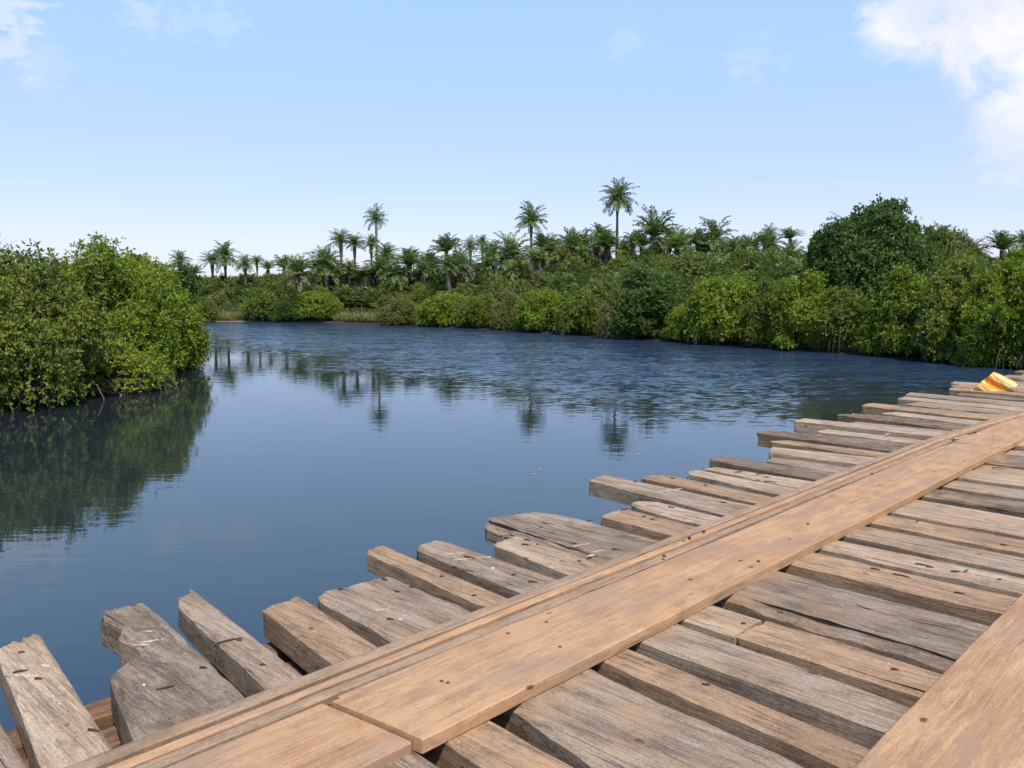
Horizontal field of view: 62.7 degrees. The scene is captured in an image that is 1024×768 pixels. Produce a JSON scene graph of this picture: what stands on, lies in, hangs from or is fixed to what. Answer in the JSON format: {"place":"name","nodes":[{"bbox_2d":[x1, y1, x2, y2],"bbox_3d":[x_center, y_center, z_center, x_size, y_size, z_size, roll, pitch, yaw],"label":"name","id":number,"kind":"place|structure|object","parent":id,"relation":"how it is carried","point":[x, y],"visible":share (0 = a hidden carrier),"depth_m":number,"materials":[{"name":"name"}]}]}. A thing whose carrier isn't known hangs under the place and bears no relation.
{"place":"outdoors","nodes":[
{"label":"outdoors","id":0,"kind":"place"},
{"bbox_2d":[0,321,1023,730],"bbox_3d":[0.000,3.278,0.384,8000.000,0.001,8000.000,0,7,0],"label":"water","id":1,"kind":"structure","parent":0,"point":[246,475],"depth_m":17.13,"materials":[{"name":"liquid"}]},
{"bbox_2d":[0,0,1023,280],"label":"sky","id":2,"kind":"structure","parent":0,"point":[266,128],"materials":[{"name":"blue"}]},
{"bbox_2d":[53,317,1018,390],"bbox_3d":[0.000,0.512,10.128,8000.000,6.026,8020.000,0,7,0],"label":"ground","id":3,"kind":"structure","parent":0,"point":[737,343],"depth_m":50.66,"materials":[{"name":"soil"}]},
{"bbox_2d":[0,276,67,412],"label":"mangrove bush","id":4,"kind":"object","parent":3,"relation":"on","point":[5,332],"visible":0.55,"depth_m":22.25,"materials":[{"name":"green plant"}]},
{"bbox_2d":[0,239,138,412],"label":"mangrove bush","id":5,"kind":"object","parent":3,"relation":"on","point":[65,307],"visible":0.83,"depth_m":23.52,"materials":[{"name":"green plant"}]},
{"bbox_2d":[36,230,191,384],"bbox_3d":[-14.856,-2.365,29.114,7.027,5.750,7.401,0,7,0],"label":"mangrove bush","id":6,"kind":"object","parent":3,"relation":"on","point":[146,319],"visible":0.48,"depth_m":28.60,"materials":[{"name":"green plant"}]},
{"bbox_2d":[67,341,178,395],"bbox_3d":[-12.302,-0.370,26.405,3.623,2.063,3.096,0,7,0],"label":"mangrove bush","id":7,"kind":"object","parent":3,"relation":"on","point":[144,365],"visible":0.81,"depth_m":25.86,"materials":[{"name":"green plant"}]},
{"bbox_2d":[99,248,215,370],"bbox_3d":[-14.346,-2.607,32.801,5.541,5.400,7.098,0,7,0],"label":"mangrove bush","id":8,"kind":"object","parent":3,"relation":"on","point":[195,338],"visible":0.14,"depth_m":32.49,"materials":[{"name":"green plant"}]},
{"bbox_2d":[168,250,193,268],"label":"oil palm","id":9,"kind":"object","parent":3,"relation":"on","point":[177,257],"visible":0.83,"depth_m":90.87,"materials":[{"name":"green plant"}]},
{"bbox_2d":[172,260,207,304],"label":"mangrove bush","id":10,"kind":"object","parent":3,"relation":"on","point":[195,291],"visible":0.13,"depth_m":78.20,"materials":[{"name":"green plant"}]},
{"bbox_2d":[195,296,219,321],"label":"mangrove bush","id":11,"kind":"object","parent":3,"relation":"on","point":[208,307],"visible":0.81,"depth_m":77.47,"materials":[{"name":"green plant"}]},
{"bbox_2d":[198,249,224,277],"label":"oil palm","id":12,"kind":"object","parent":3,"relation":"on","point":[211,259],"visible":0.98,"depth_m":90.85,"materials":[{"name":"green plant"}]},
{"bbox_2d":[200,275,237,304],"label":"shrub","id":13,"kind":"object","parent":3,"relation":"on","point":[211,281],"visible":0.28,"depth_m":88.51,"materials":[{"name":"green plant"}]},
{"bbox_2d":[209,240,240,282],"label":"oil palm","id":14,"kind":"object","parent":3,"relation":"on","point":[225,254],"visible":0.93,"depth_m":91.44,"materials":[{"name":"green plant"}]},
{"bbox_2d":[233,279,251,302],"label":"shrub","id":15,"kind":"object","parent":3,"relation":"on","point":[242,287],"visible":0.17,"depth_m":90.46,"materials":[{"name":"green plant"}]},
{"bbox_2d":[232,253,254,284],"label":"oil palm","id":16,"kind":"object","parent":3,"relation":"on","point":[244,264],"visible":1,"depth_m":90.93,"materials":[{"name":"green plant"}]},
{"bbox_2d":[236,283,278,321],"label":"mangrove bush","id":17,"kind":"object","parent":3,"relation":"on","point":[258,302],"visible":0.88,"depth_m":76.55,"materials":[{"name":"green plant"}]},
{"bbox_2d":[259,272,294,293],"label":"shrub","id":18,"kind":"object","parent":3,"relation":"on","point":[275,278],"visible":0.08,"depth_m":89.95,"materials":[{"name":"green plant"}]},
{"bbox_2d":[267,271,295,297],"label":"shrub","id":19,"kind":"object","parent":3,"relation":"on","point":[280,285],"visible":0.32,"depth_m":88.61,"materials":[{"name":"green plant"}]},
{"bbox_2d":[269,290,305,321],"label":"mangrove bush","id":20,"kind":"object","parent":3,"relation":"on","point":[284,309],"visible":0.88,"depth_m":75.93,"materials":[{"name":"green plant"}]},
{"bbox_2d":[276,253,319,294],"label":"oil palm","id":21,"kind":"object","parent":3,"relation":"on","point":[295,267],"visible":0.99,"depth_m":80.79,"materials":[{"name":"green plant"}]},
{"bbox_2d":[290,290,343,319],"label":"mangrove bush","id":22,"kind":"object","parent":3,"relation":"on","point":[326,304],"visible":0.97,"depth_m":75.87,"materials":[{"name":"green plant"}]},
{"bbox_2d":[301,244,346,288],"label":"oil palm","id":23,"kind":"object","parent":3,"relation":"on","point":[326,258],"visible":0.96,"depth_m":82.74,"materials":[{"name":"green plant"}]},
{"bbox_2d":[326,228,354,277],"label":"oil palm","id":24,"kind":"object","parent":3,"relation":"on","point":[339,239],"visible":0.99,"depth_m":86.68,"materials":[{"name":"green plant"}]},
{"bbox_2d":[335,258,361,285],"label":"oil palm","id":25,"kind":"object","parent":3,"relation":"on","point":[350,267],"visible":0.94,"depth_m":82.76,"materials":[{"name":"green plant"}]},
{"bbox_2d":[333,283,374,305],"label":"bush","id":26,"kind":"object","parent":3,"relation":"on","point":[350,292],"visible":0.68,"depth_m":80.68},
{"bbox_2d":[343,232,365,265],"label":"oil palm","id":27,"kind":"object","parent":3,"relation":"on","point":[356,242],"visible":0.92,"depth_m":87.81,"materials":[{"name":"green plant"}]},
{"bbox_2d":[347,285,381,308],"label":"bush","id":28,"kind":"object","parent":3,"relation":"on","point":[370,295],"visible":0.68,"depth_m":79.87,"materials":[{"name":"plant"}]},
{"bbox_2d":[357,263,378,308],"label":"oil palm","id":29,"kind":"object","parent":3,"relation":"on","point":[369,279],"visible":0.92,"depth_m":81.37,"materials":[{"name":"green plant"}]},
{"bbox_2d":[360,233,380,264],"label":"oil palm","id":30,"kind":"object","parent":3,"relation":"on","point":[370,241],"visible":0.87,"depth_m":89.75,"materials":[{"name":"green plant"}]},
{"bbox_2d":[363,203,388,253],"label":"oil palm","id":31,"kind":"object","parent":3,"relation":"on","point":[375,216],"visible":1,"depth_m":84.97,"materials":[{"name":"green plant"}]},
{"bbox_2d":[362,252,397,283],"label":"oil palm","id":32,"kind":"object","parent":3,"relation":"on","point":[379,260],"visible":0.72,"depth_m":81.03,"materials":[{"name":"green plant"}]},
{"bbox_2d":[370,242,401,263],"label":"oil palm","id":33,"kind":"object","parent":3,"relation":"on","point":[386,250],"visible":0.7,"depth_m":84.67,"materials":[{"name":"green plant"}]},
{"bbox_2d":[374,271,408,305],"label":"shrub","id":34,"kind":"object","parent":3,"relation":"on","point":[382,286],"visible":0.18,"depth_m":79.54,"materials":[{"name":"green plant"}]},
{"bbox_2d":[375,284,408,310],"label":"shrub","id":35,"kind":"object","parent":3,"relation":"on","point":[385,302],"visible":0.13,"depth_m":78.61,"materials":[{"name":"green plant"}]},
{"bbox_2d":[373,295,418,325],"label":"mangrove bush","id":36,"kind":"object","parent":3,"relation":"on","point":[400,310],"visible":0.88,"depth_m":70.00,"materials":[{"name":"green plant"}]},
{"bbox_2d":[383,260,412,289],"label":"oil palm","id":37,"kind":"object","parent":3,"relation":"on","point":[397,278],"visible":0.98,"depth_m":78.91,"materials":[{"name":"green plant"}]},
{"bbox_2d":[389,248,427,290],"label":"oil palm","id":38,"kind":"object","parent":3,"relation":"on","point":[408,258],"visible":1,"depth_m":78.98,"materials":[{"name":"green plant"}]},
{"bbox_2d":[406,277,434,303],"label":"shrub","id":39,"kind":"object","parent":3,"relation":"on","point":[418,291],"visible":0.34,"depth_m":76.14,"materials":[{"name":"green plant"}]},
{"bbox_2d":[412,259,434,283],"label":"oil palm","id":40,"kind":"object","parent":3,"relation":"on","point":[424,270],"visible":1,"depth_m":78.82,"materials":[{"name":"green plant"}]},
{"bbox_2d":[412,273,440,290],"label":"shrub","id":41,"kind":"object","parent":3,"relation":"on","point":[431,281],"visible":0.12,"depth_m":79.26,"materials":[{"name":"green plant"}]},
{"bbox_2d":[413,291,464,326],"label":"mangrove bush","id":42,"kind":"object","parent":3,"relation":"on","point":[441,309],"visible":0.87,"depth_m":67.09,"materials":[{"name":"green plant"}]},
{"bbox_2d":[425,232,466,256],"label":"oil palm","id":43,"kind":"object","parent":3,"relation":"on","point":[446,244],"visible":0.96,"depth_m":84.31,"materials":[{"name":"green plant"}]},
{"bbox_2d":[433,254,459,289],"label":"oil palm","id":44,"kind":"object","parent":3,"relation":"on","point":[445,269],"visible":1,"depth_m":76.06,"materials":[{"name":"green plant"}]},
{"bbox_2d":[432,243,482,284],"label":"oil palm","id":45,"kind":"object","parent":3,"relation":"on","point":[462,265],"visible":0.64,"depth_m":77.97,"materials":[{"name":"green plant"}]},
{"bbox_2d":[447,281,476,296],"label":"shrub","id":46,"kind":"object","parent":3,"relation":"on","point":[465,287],"visible":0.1,"depth_m":75.69,"materials":[{"name":"green plant"}]},
{"bbox_2d":[452,290,498,326],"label":"mangrove bush","id":47,"kind":"object","parent":3,"relation":"on","point":[478,308],"visible":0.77,"depth_m":65.06,"materials":[{"name":"green plant"}]},
{"bbox_2d":[217,262,755,342],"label":"grass","id":48,"kind":"structure","parent":3,"relation":"on","point":[227,307],"depth_m":78.72,"materials":[{"name":"green plant"}]},
{"bbox_2d":[472,239,501,268],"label":"oil palm","id":49,"kind":"object","parent":3,"relation":"on","point":[490,251],"visible":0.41,"depth_m":86.19,"materials":[{"name":"green plant"}]},
{"bbox_2d":[476,254,498,279],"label":"oil palm","id":50,"kind":"object","parent":3,"relation":"on","point":[487,271],"visible":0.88,"depth_m":78.66,"materials":[{"name":"green plant"}]},
{"bbox_2d":[489,286,518,329],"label":"mangrove bush","id":51,"kind":"object","parent":3,"relation":"on","point":[503,310],"visible":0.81,"depth_m":62.34,"materials":[{"name":"green plant"}]},
{"bbox_2d":[489,276,530,302],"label":"shrub","id":52,"kind":"object","parent":3,"relation":"on","point":[499,285],"visible":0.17,"depth_m":71.96,"materials":[{"name":"green plant"}]},
{"bbox_2d":[0,370,1023,767],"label":"timber bridge","id":53,"kind":"structure","parent":3,"relation":"on","point":[844,590],"depth_m":3.55,"materials":[{"name":"brown wood"}]},
{"bbox_2d":[971,372,1017,391],"bbox_3d":[6.929,0.038,12.048,0.572,0.336,0.102,-38,-15,-3],"label":"wood offcut","id":54,"kind":"object","parent":53,"relation":"on","point":[993,381],"visible":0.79,"depth_m":12.04,"materials":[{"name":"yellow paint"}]},
{"bbox_2d":[487,230,539,277],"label":"oil palm","id":55,"kind":"object","parent":3,"relation":"on","point":[513,247],"visible":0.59,"depth_m":78.42,"materials":[{"name":"green plant"}]},
{"bbox_2d":[502,256,532,280],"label":"oil palm","id":56,"kind":"object","parent":3,"relation":"on","point":[517,268],"visible":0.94,"depth_m":75.96,"materials":[{"name":"green plant"}]},
{"bbox_2d":[507,276,534,297],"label":"shrub","id":57,"kind":"object","parent":3,"relation":"on","point":[518,286],"visible":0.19,"depth_m":67.24,"materials":[{"name":"green plant"}]},
{"bbox_2d":[514,200,547,265],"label":"oil palm","id":58,"kind":"object","parent":3,"relation":"on","point":[531,218],"visible":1,"depth_m":80.44,"materials":[{"name":"green plant"}]},
{"bbox_2d":[509,287,561,331],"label":"mangrove bush","id":59,"kind":"object","parent":3,"relation":"on","point":[534,310],"visible":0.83,"depth_m":59.07,"materials":[{"name":"green plant"}]},
{"bbox_2d":[519,245,554,273],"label":"oil palm","id":60,"kind":"object","parent":3,"relation":"on","point":[536,256],"visible":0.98,"depth_m":74.46,"materials":[{"name":"green plant"}]},
{"bbox_2d":[532,234,562,259],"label":"oil palm","id":61,"kind":"object","parent":3,"relation":"on","point":[544,240],"visible":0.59,"depth_m":81.34,"materials":[{"name":"green plant"}]},
{"bbox_2d":[210,308,924,354],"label":"grass","id":62,"kind":"structure","parent":3,"relation":"on","point":[339,316],"depth_m":73.31,"materials":[{"name":"plant"}]},
{"bbox_2d":[548,227,592,262],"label":"oil palm","id":63,"kind":"object","parent":3,"relation":"on","point":[571,242],"visible":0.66,"depth_m":78.44,"materials":[{"name":"green plant"}]},
{"bbox_2d":[553,254,588,276],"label":"shrub","id":64,"kind":"object","parent":3,"relation":"on","point":[563,266],"visible":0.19,"depth_m":75.35,"materials":[{"name":"green plant"}]},
{"bbox_2d":[560,272,587,294],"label":"young palm","id":65,"kind":"object","parent":3,"relation":"on","point":[583,280],"visible":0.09,"depth_m":67.09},
{"bbox_2d":[552,280,609,334],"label":"mangrove bush","id":66,"kind":"object","parent":3,"relation":"on","point":[574,312],"visible":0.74,"depth_m":56.03,"materials":[{"name":"green plant"}]},
{"bbox_2d":[569,263,592,287],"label":"shrub","id":67,"kind":"object","parent":3,"relation":"on","point":[582,271],"visible":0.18,"depth_m":73.33,"materials":[{"name":"green plant"}]},
{"bbox_2d":[583,274,613,298],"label":"shrub","id":68,"kind":"object","parent":3,"relation":"on","point":[593,282],"visible":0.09,"depth_m":62.52,"materials":[{"name":"green plant"}]},
{"bbox_2d":[582,223,618,261],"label":"oil palm","id":69,"kind":"object","parent":3,"relation":"on","point":[598,227],"visible":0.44,"depth_m":80.55,"materials":[{"name":"green plant"}]},
{"bbox_2d":[587,230,622,264],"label":"oil palm","id":70,"kind":"object","parent":3,"relation":"on","point":[604,247],"visible":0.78,"depth_m":75.69,"materials":[{"name":"green plant"}]},
{"bbox_2d":[592,234,624,272],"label":"oil palm","id":71,"kind":"object","parent":3,"relation":"on","point":[606,240],"visible":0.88,"depth_m":75.53,"materials":[{"name":"green plant"}]},
{"bbox_2d":[601,263,632,277],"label":"shrub","id":72,"kind":"object","parent":3,"relation":"on","point":[610,270],"visible":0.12,"depth_m":71.19,"materials":[{"name":"green plant"}]},
{"bbox_2d":[593,285,643,339],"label":"mangrove bush","id":73,"kind":"object","parent":3,"relation":"on","point":[602,323],"visible":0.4,"depth_m":52.49,"materials":[{"name":"green plant"}]},
{"bbox_2d":[600,253,636,272],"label":"shrub","id":74,"kind":"object","parent":3,"relation":"on","point":[622,260],"visible":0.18,"depth_m":72.09,"materials":[{"name":"green plant"}]},
{"bbox_2d":[599,177,639,257],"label":"oil palm","id":75,"kind":"object","parent":3,"relation":"on","point":[617,194],"visible":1,"depth_m":82.14,"materials":[{"name":"green plant"}]},
{"bbox_2d":[618,229,647,259],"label":"oil palm","id":76,"kind":"object","parent":3,"relation":"on","point":[632,241],"visible":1,"depth_m":73.06,"materials":[{"name":"green plant"}]},
{"bbox_2d":[594,259,690,338],"bbox_3d":[8.741,-5.218,52.771,6.820,5.229,5.785,-4,8,-33],"label":"mangrove bush","id":77,"kind":"object","parent":3,"relation":"on","point":[650,301],"visible":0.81,"depth_m":51.22,"materials":[{"name":"green plant"}]},
{"bbox_2d":[632,204,681,254],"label":"oil palm","id":78,"kind":"object","parent":3,"relation":"on","point":[656,226],"visible":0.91,"depth_m":78.36,"materials":[{"name":"green plant"}]},
{"bbox_2d":[653,253,684,276],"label":"shrub","id":79,"kind":"object","parent":3,"relation":"on","point":[665,265],"visible":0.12,"depth_m":64.52,"materials":[{"name":"green plant"}]},
{"bbox_2d":[660,231,692,256],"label":"oil palm","id":80,"kind":"object","parent":3,"relation":"on","point":[676,243],"visible":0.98,"depth_m":76.72,"materials":[{"name":"green plant"}]},
{"bbox_2d":[660,305,696,341],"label":"mangrove bush","id":81,"kind":"object","parent":3,"relation":"on","point":[672,330],"visible":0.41,"depth_m":49.22,"materials":[{"name":"green plant"}]},
{"bbox_2d":[671,250,719,280],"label":"shrub","id":82,"kind":"object","parent":3,"relation":"on","point":[691,263],"visible":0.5,"depth_m":64.26,"materials":[{"name":"green plant"}]},
{"bbox_2d":[684,227,717,250],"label":"oil palm","id":83,"kind":"object","parent":3,"relation":"on","point":[697,237],"visible":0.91,"depth_m":77.68,"materials":[{"name":"green plant"}]},
{"bbox_2d":[677,272,756,345],"bbox_3d":[12.104,-4.078,47.901,5.243,4.517,5.592,-1,7,-11],"label":"mangrove bush","id":84,"kind":"object","parent":3,"relation":"on","point":[714,309],"visible":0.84,"depth_m":46.42,"materials":[{"name":"green plant"}]},
{"bbox_2d":[699,216,737,254],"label":"oil palm","id":85,"kind":"object","parent":3,"relation":"on","point":[718,240],"visible":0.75,"depth_m":78.26,"materials":[{"name":"green plant"}]},
{"bbox_2d":[720,235,746,256],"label":"oil palm","id":86,"kind":"object","parent":3,"relation":"on","point":[732,247],"visible":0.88,"depth_m":71.63,"materials":[{"name":"green plant"}]},
{"bbox_2d":[727,242,755,267],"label":"shrub","id":87,"kind":"object","parent":3,"relation":"on","point":[739,255],"visible":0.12,"depth_m":65.12,"materials":[{"name":"green plant"}]},
{"bbox_2d":[736,275,789,348],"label":"mangrove bush","id":88,"kind":"object","parent":3,"relation":"on","point":[754,328],"visible":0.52,"depth_m":44.44,"materials":[{"name":"green plant"}]},
{"bbox_2d":[741,245,788,272],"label":"shrub","id":89,"kind":"object","parent":3,"relation":"on","point":[755,256],"visible":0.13,"depth_m":60.67,"materials":[{"name":"green plant"}]},
{"bbox_2d":[758,233,782,252],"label":"oil palm","id":90,"kind":"object","parent":3,"relation":"on","point":[773,242],"visible":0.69,"depth_m":69.36,"materials":[{"name":"green plant"}]},
{"bbox_2d":[744,256,801,281],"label":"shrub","id":91,"kind":"object","parent":3,"relation":"on","point":[775,273],"visible":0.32,"depth_m":57.71,"materials":[{"name":"plant"}]},
{"bbox_2d":[772,238,806,259],"bbox_3d":[21.577,-9.225,64.987,2.434,3.949,2.423,-5,8,-36],"label":"oil palm","id":92,"kind":"object","parent":3,"relation":"on","point":[791,246],"visible":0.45,"depth_m":64.66,"materials":[{"name":"green plant"}]},
{"bbox_2d":[777,226,805,245],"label":"oil palm","id":93,"kind":"object","parent":3,"relation":"on","point":[788,234],"visible":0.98,"depth_m":78.70,"materials":[{"name":"green plant"}]},
{"bbox_2d":[763,267,829,349],"bbox_3d":[14.949,-3.728,43.509,3.906,4.658,4.164,-2,7,-16],"label":"mangrove bush","id":94,"kind":"object","parent":3,"relation":"on","point":[792,310],"visible":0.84,"depth_m":42.62,"materials":[{"name":"green plant"}]},
{"bbox_2d":[798,228,828,283],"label":"shrub","id":95,"kind":"object","parent":3,"relation":"on","point":[809,252],"visible":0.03,"depth_m":50.30,"materials":[{"name":"green plant"}]},
{"bbox_2d":[806,278,873,353],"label":"mangrove bush","id":96,"kind":"object","parent":3,"relation":"on","point":[841,312],"visible":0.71,"depth_m":41.08,"materials":[{"name":"green plant"}]},
{"bbox_2d":[849,303,902,355],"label":"mangrove bush","id":97,"kind":"object","parent":3,"relation":"on","point":[860,338],"visible":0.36,"depth_m":39.81,"materials":[{"name":"green plant"}]},
{"bbox_2d":[804,193,950,301],"bbox_3d":[20.422,-6.596,47.591,8.838,8.192,8.007,3,7,23],"label":"broadleaf tree","id":98,"kind":"object","parent":3,"relation":"on","point":[860,247],"visible":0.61,"depth_m":45.71,"materials":[{"name":"green plant"}]},
{"bbox_2d":[861,262,930,357],"bbox_3d":[18.787,-3.343,39.193,4.498,4.680,4.219,1,7,11],"label":"mangrove bush","id":99,"kind":"object","parent":3,"relation":"on","point":[897,308],"visible":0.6,"depth_m":38.52,"materials":[{"name":"green plant"}]},
{"bbox_2d":[921,221,959,265],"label":"shrub","id":100,"kind":"object","parent":3,"relation":"on","point":[945,244],"visible":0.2,"depth_m":53.44,"materials":[{"name":"green plant"}]},
{"bbox_2d":[903,251,982,362],"bbox_3d":[19.506,-3.155,36.807,4.645,5.316,4.374,-1,7,-12],"label":"mangrove bush","id":101,"kind":"object","parent":3,"relation":"on","point":[933,332],"visible":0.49,"depth_m":36.26,"materials":[{"name":"green plant"}]},
{"bbox_2d":[953,228,973,250],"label":"shrub","id":102,"kind":"object","parent":3,"relation":"on","point":[962,244],"visible":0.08,"depth_m":55.62,"materials":[{"name":"green plant"}]},
{"bbox_2d":[949,325,1007,367],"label":"mangrove bush","id":103,"kind":"object","parent":3,"relation":"on","point":[978,355],"visible":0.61,"depth_m":34.18,"materials":[{"name":"green plant"}]},
{"bbox_2d":[950,241,1023,369],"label":"mangrove bush","id":104,"kind":"object","parent":3,"relation":"on","point":[992,304],"visible":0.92,"depth_m":33.85,"materials":[{"name":"green plant"}]},
{"bbox_2d":[978,230,1023,261],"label":"oil palm","id":105,"kind":"object","parent":3,"relation":"on","point":[1002,242],"visible":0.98,"depth_m":53.10,"materials":[{"name":"green plant"}]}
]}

